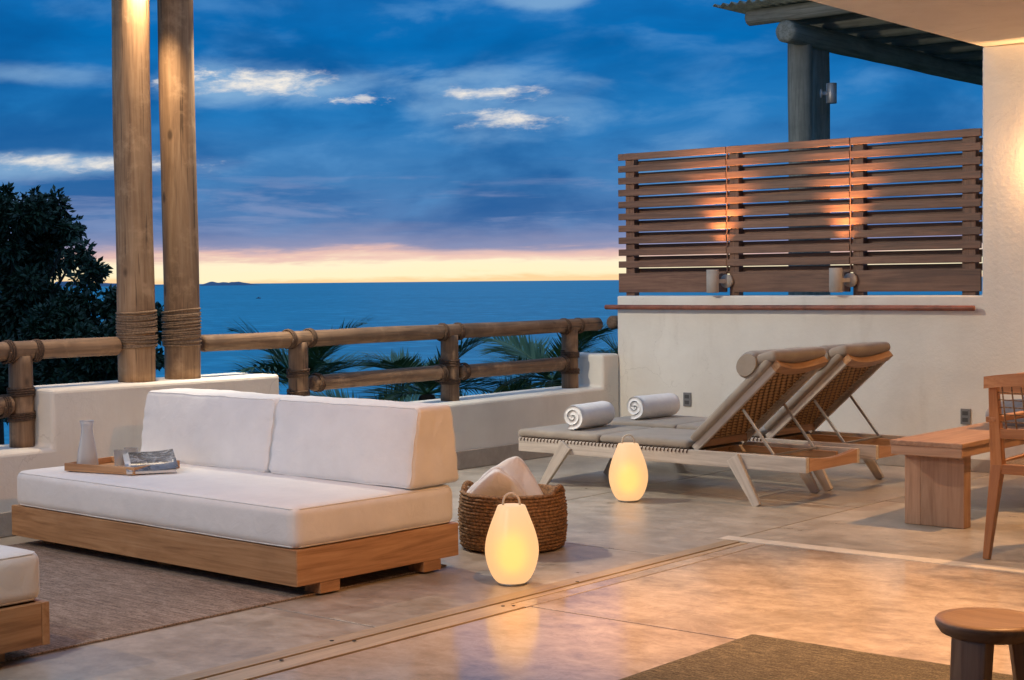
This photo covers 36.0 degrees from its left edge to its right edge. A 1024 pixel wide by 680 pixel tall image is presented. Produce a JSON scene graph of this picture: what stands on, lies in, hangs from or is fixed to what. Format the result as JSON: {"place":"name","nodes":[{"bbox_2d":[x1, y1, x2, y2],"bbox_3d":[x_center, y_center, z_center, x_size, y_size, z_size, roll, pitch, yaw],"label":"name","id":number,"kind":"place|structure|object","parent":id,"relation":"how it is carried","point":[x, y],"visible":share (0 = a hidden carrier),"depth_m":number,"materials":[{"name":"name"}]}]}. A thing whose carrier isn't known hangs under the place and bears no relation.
{"place":"outdoors","nodes":[
{"label":"outdoors","id":0,"kind":"place"},
{"bbox_2d":[55,281,161,286],"bbox_3d":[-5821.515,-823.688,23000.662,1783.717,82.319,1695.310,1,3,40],"label":"island","id":1,"kind":"structure","parent":0,"point":[63,283],"depth_m":22755.74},
{"bbox_2d":[199,282,255,285],"bbox_3d":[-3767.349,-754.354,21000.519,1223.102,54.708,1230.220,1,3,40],"label":"island","id":2,"kind":"structure","parent":0,"point":[222,283],"depth_m":20689.25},
{"bbox_2d":[0,0,982,283],"label":"sky","id":3,"kind":"structure","parent":0,"point":[338,141],"materials":[{"name":"blue"}]},
{"bbox_2d":[4,280,981,443],"bbox_3d":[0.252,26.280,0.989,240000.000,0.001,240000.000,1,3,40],"label":"sea","id":4,"kind":"structure","parent":0,"point":[278,307],"depth_m":1552.37,"materials":[{"name":"liquid"}]},
{"bbox_2d":[0,455,1023,679],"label":"floor","id":5,"kind":"structure","parent":0,"point":[676,561],"depth_m":6.44,"materials":[{"name":"tile"}]},
{"bbox_2d":[0,540,446,662],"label":"rug","id":6,"kind":"object","parent":5,"relation":"on","point":[91,596],"visible":0.45,"depth_m":6.58,"materials":[{"name":"fabric"}]},
{"bbox_2d":[0,545,49,661],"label":"platform sofa","id":7,"kind":"object","parent":6,"relation":"on","point":[24,619],"visible":1,"depth_m":5.40,"materials":[{"name":"white fabric"}]},
{"bbox_2d":[12,388,458,593],"bbox_3d":[-1.363,0.651,7.512,2.162,0.744,1.013,1,3,41],"label":"platform sofa","id":8,"kind":"object","parent":6,"relation":"on","point":[318,494],"visible":0.98,"depth_m":7.10,"materials":[{"name":"white fabric"}]},
{"bbox_2d":[64,456,179,474],"bbox_3d":[-1.923,0.619,7.771,0.450,0.038,0.330,1,2,29],"label":"serving tray","id":9,"kind":"object","parent":8,"relation":"on","point":[106,465],"visible":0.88,"depth_m":7.67,"materials":[{"name":"brown wood"}]},
{"bbox_2d":[77,420,98,464],"bbox_3d":[-2.103,0.515,7.794,0.106,0.232,0.106,1,3,40],"label":"carafe","id":10,"kind":"object","parent":9,"relation":"on","point":[91,422],"visible":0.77,"depth_m":7.78,"materials":[{"name":"clear glass"}]},
{"bbox_2d":[114,449,127,466],"bbox_3d":[-1.936,0.587,7.793,0.068,0.085,0.068,1,3,40],"label":"tumbler","id":11,"kind":"object","parent":9,"relation":"on","point":[118,458],"visible":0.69,"depth_m":7.77,"materials":[{"name":"clear glass"}]},
{"bbox_2d":[124,447,137,451],"bbox_3d":[-1.910,0.583,7.895,0.068,0.085,0.068,1,3,40],"label":"tumbler","id":12,"kind":"object","parent":9,"relation":"on","point":[132,449],"visible":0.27,"depth_m":7.87,"materials":[{"name":"clear glass"}]},
{"bbox_2d":[123,449,178,473],"bbox_3d":[-1.767,0.593,7.689,0.245,0.030,0.310,-1,13,-17],"label":"magazine","id":13,"kind":"object","parent":9,"relation":"on","point":[163,461],"visible":1,"depth_m":7.67,"materials":[{"name":"white paper"}]},
{"bbox_2d":[0,352,618,537],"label":"parapet wall","id":14,"kind":"structure","parent":5,"relation":"on","point":[487,427],"depth_m":9.14,"materials":[{"name":"paint"}]},
{"bbox_2d":[0,337,121,447],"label":"log railing","id":15,"kind":"object","parent":14,"relation":"on","point":[17,410],"visible":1,"depth_m":8.40,"materials":[{"name":"wood"}]},
{"bbox_2d":[111,0,157,382],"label":"timber post","id":16,"kind":"object","parent":14,"relation":"on","point":[136,324],"visible":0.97,"depth_m":8.89,"materials":[{"name":"wood"}]},
{"bbox_2d":[157,0,201,378],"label":"timber post","id":17,"kind":"object","parent":14,"relation":"on","point":[181,331],"visible":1,"depth_m":9.14,"materials":[{"name":"wood"}]},
{"bbox_2d":[200,317,602,400],"bbox_3d":[-0.588,0.167,10.904,0.152,0.564,3.965,1,3,40],"label":"log railing","id":18,"kind":"object","parent":14,"relation":"on","point":[449,371],"visible":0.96,"depth_m":10.79,"materials":[{"name":"wood"}]},
{"bbox_2d":[485,492,538,585],"bbox_3d":[-0.001,0.849,6.757,0.232,0.395,0.232,-1,2,0],"label":"table lantern","id":19,"kind":"object","parent":5,"relation":"on","point":[511,549],"visible":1,"depth_m":6.68,"materials":[{"name":"white plastic"}]},
{"bbox_2d":[457,480,567,551],"bbox_3d":[0.004,0.851,7.703,0.544,0.312,0.540,1,3,40],"label":"rope basket","id":20,"kind":"object","parent":5,"relation":"on","point":[547,511],"visible":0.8,"depth_m":7.52,"materials":[{"name":"brown fabric"}]},
{"bbox_2d":[467,466,525,495],"bbox_3d":[-0.083,0.766,7.668,0.298,0.301,0.179,-1,2,-8],"label":"folded towel","id":21,"kind":"object","parent":20,"relation":"in","point":[495,481],"visible":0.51,"depth_m":7.59,"materials":[{"name":"fabric"}]},
{"bbox_2d":[482,456,542,495],"bbox_3d":[0.009,0.746,7.764,0.325,0.348,0.159,0,2,4],"label":"folded towel","id":22,"kind":"object","parent":20,"relation":"in","point":[516,468],"visible":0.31,"depth_m":7.71,"materials":[{"name":"white fabric"}]},
{"bbox_2d":[609,434,647,501],"bbox_3d":[0.684,0.749,9.254,0.232,0.395,0.232,-1,2,0],"label":"table lantern","id":23,"kind":"object","parent":5,"relation":"on","point":[628,476],"visible":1,"depth_m":9.18,"materials":[{"name":"white plastic"}]},
{"bbox_2d":[518,347,859,506],"bbox_3d":[1.037,0.484,9.722,2.109,0.907,0.712,1,3,40],"label":"sun lounger","id":24,"kind":"object","parent":5,"relation":"on","point":[753,403],"visible":0.98,"depth_m":9.36,"materials":[{"name":"beige fabric"}]},
{"bbox_2d":[563,401,614,429],"bbox_3d":[0.499,0.485,10.142,0.156,0.163,0.416,1,3,34],"label":"rolled towel","id":25,"kind":"object","parent":24,"relation":"on","point":[588,415],"visible":1,"depth_m":10.02,"materials":[{"name":"white fabric"}]},
{"bbox_2d":[609,342,907,490],"bbox_3d":[1.573,0.456,10.343,2.109,0.907,0.712,1,3,40],"label":"sun lounger","id":26,"kind":"object","parent":5,"relation":"on","point":[830,387],"visible":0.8,"depth_m":9.93,"materials":[{"name":"brown wood"}]},
{"bbox_2d":[627,393,679,419],"bbox_3d":[0.975,0.455,10.824,0.156,0.163,0.418,2,3,44],"label":"rolled towel","id":27,"kind":"object","parent":26,"relation":"on","point":[652,406],"visible":1,"depth_m":10.73,"materials":[{"name":"white fabric"}]},
{"bbox_2d":[619,634,1012,679],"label":"rug","id":28,"kind":"object","parent":5,"relation":"on","point":[754,657],"visible":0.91,"depth_m":5.23,"materials":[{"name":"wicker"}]},
{"bbox_2d":[935,607,1023,679],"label":"round stool","id":29,"kind":"object","parent":28,"relation":"on","point":[976,634],"visible":1,"depth_m":3.97,"materials":[{"name":"brown wood"}]},
{"bbox_2d":[618,43,1023,472],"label":"end wall","id":30,"kind":"structure","parent":5,"relation":"on","point":[932,372],"depth_m":10.78,"materials":[{"name":"paint"}]},
{"bbox_2d":[607,315,617,328],"bbox_3d":[1.631,-0.191,13.867,0.115,0.114,2.580,1,3,40],"label":"log rail","id":31,"kind":"object","parent":30,"relation":"attached to","point":[612,322],"visible":0.11,"depth_m":12.87,"materials":[{"name":"brown wood"}]},
{"bbox_2d":[683,392,690,405],"bbox_3d":[1.326,0.450,11.916,0.068,0.104,0.014,1,3,40],"label":"power outlet","id":32,"kind":"object","parent":30,"relation":"attached to","point":[686,399],"visible":1,"depth_m":11.91,"materials":[{"name":"grey plastic"}]},
{"bbox_2d":[604,305,974,310],"bbox_3d":[1.903,-0.234,11.367,3.020,0.041,0.073,1,3,40],"label":"wall rod","id":33,"kind":"object","parent":30,"relation":"attached to","point":[821,307],"depth_m":11.19,"materials":[{"name":"wood"}]},
{"bbox_2d":[618,128,982,295],"bbox_3d":[2.011,-0.881,11.459,2.965,1.113,0.110,1,3,40],"label":"slat screen","id":34,"kind":"object","parent":30,"relation":"on","point":[964,274],"visible":0.93,"depth_m":11.32,"materials":[{"name":"brown wood"}]},
{"bbox_2d":[706,269,732,292],"bbox_3d":[1.541,-0.438,11.709,0.199,0.172,0.097,-1,2,-17],"label":"up light","id":35,"kind":"object","parent":34,"relation":"attached to","point":[713,280],"visible":1,"depth_m":11.66,"materials":[{"name":"silver metal"}]},
{"bbox_2d":[829,268,857,291],"bbox_3d":[2.322,-0.421,11.061,0.199,0.172,0.097,-1,2,-17],"label":"up light","id":36,"kind":"object","parent":34,"relation":"attached to","point":[836,279],"visible":1,"depth_m":11.01,"materials":[{"name":"silver metal"}]},
{"bbox_2d":[809,0,1023,46],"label":"roof slab","id":37,"kind":"structure","parent":30,"relation":"on","point":[986,23],"depth_m":9.11,"materials":[{"name":"paint"}]},
{"bbox_2d":[961,408,970,423],"bbox_3d":[3.027,0.510,10.507,0.068,0.104,0.014,1,3,40],"label":"power outlet","id":38,"kind":"object","parent":30,"relation":"attached to","point":[965,416],"visible":1,"depth_m":10.50,"materials":[{"name":"grey plastic"}]},
{"bbox_2d":[890,422,1023,528],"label":"wooden bench","id":39,"kind":"object","parent":5,"relation":"on","point":[937,478],"visible":1,"depth_m":8.19,"materials":[{"name":"brown wood"}]},
{"bbox_2d":[985,395,1023,426],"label":"scatter cushion","id":40,"kind":"object","parent":39,"relation":"on","point":[1017,404],"visible":0.42,"depth_m":8.92,"materials":[{"name":"grey fabric"}]},
{"bbox_2d":[983,373,1023,559],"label":"dining chair","id":41,"kind":"object","parent":5,"relation":"on","point":[1001,465],"visible":1,"depth_m":7.20,"materials":[{"name":"brown wood"}]},
{"bbox_2d":[1000,372,1023,394],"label":"dining table","id":42,"kind":"object","parent":5,"relation":"on","point":[1016,389],"visible":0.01,"depth_m":8.56,"materials":[{"name":"brown wood"}]},
{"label":"hillside","id":43,"kind":"structure","parent":0,"visible":0},
{"bbox_2d":[0,182,112,444],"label":"broadleaf tree","id":44,"kind":"object","parent":43,"relation":"on","point":[34,263],"visible":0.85,"depth_m":38.94,"materials":[{"name":"green plant"}]},
{"bbox_2d":[0,284,164,425],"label":"broadleaf tree","id":45,"kind":"object","parent":43,"relation":"on","point":[67,313],"visible":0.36,"depth_m":35.57,"materials":[{"name":"green plant"}]},
{"bbox_2d":[222,313,387,389],"bbox_3d":[-1.940,2.652,15.042,1.679,5.914,1.846,1,3,40],"label":"palm tree","id":46,"kind":"object","parent":43,"relation":"on","point":[317,356],"visible":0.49,"depth_m":14.75,"materials":[{"name":"green plant"}]},
{"bbox_2d":[310,383,440,401],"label":"plants","id":47,"kind":"object","parent":43,"relation":"on","point":[407,398],"visible":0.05,"depth_m":18.27,"materials":[{"name":"green plant"}]},
{"bbox_2d":[349,337,514,401],"bbox_3d":[-0.784,2.577,15.657,1.707,5.501,1.671,0,2,5],"label":"palm tree","id":48,"kind":"object","parent":43,"relation":"on","point":[426,390],"visible":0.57,"depth_m":15.41,"materials":[{"name":"green plant"}]},
{"bbox_2d":[435,373,541,396],"bbox_3d":[-0.232,2.838,17.620,1.744,5.499,1.836,0,2,20],"label":"palm tree","id":49,"kind":"object","parent":43,"relation":"on","point":[511,388],"visible":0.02,"depth_m":17.21,"materials":[{"name":"green plant"}]},
{"bbox_2d":[475,322,617,392],"bbox_3d":[0.424,2.363,16.058,1.632,5.335,1.847,0,2,14],"label":"palm tree","id":50,"kind":"object","parent":43,"relation":"on","point":[531,350],"visible":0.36,"depth_m":15.93,"materials":[{"name":"green plant"}]},
{"bbox_2d":[582,332,617,353],"bbox_3d":[1.444,2.371,17.115,1.767,5.161,1.810,-1,2,-4],"label":"palm tree","id":51,"kind":"object","parent":43,"relation":"on","point":[611,345],"visible":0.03,"depth_m":17.12,"materials":[{"name":"green plant"}]},
{"bbox_2d":[713,0,983,294],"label":"pergola","id":52,"kind":"object","parent":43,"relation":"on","point":[812,34],"visible":0.39,"depth_m":14.32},
{"bbox_2d":[820,83,836,103],"bbox_3d":[2.836,-2.209,14.099,0.144,0.180,0.094,-1,2,-1],"label":"wall sconce","id":53,"kind":"object","parent":52,"relation":"attached to","point":[830,93],"depth_m":14.06,"materials":[{"name":"metal"}]}
]}

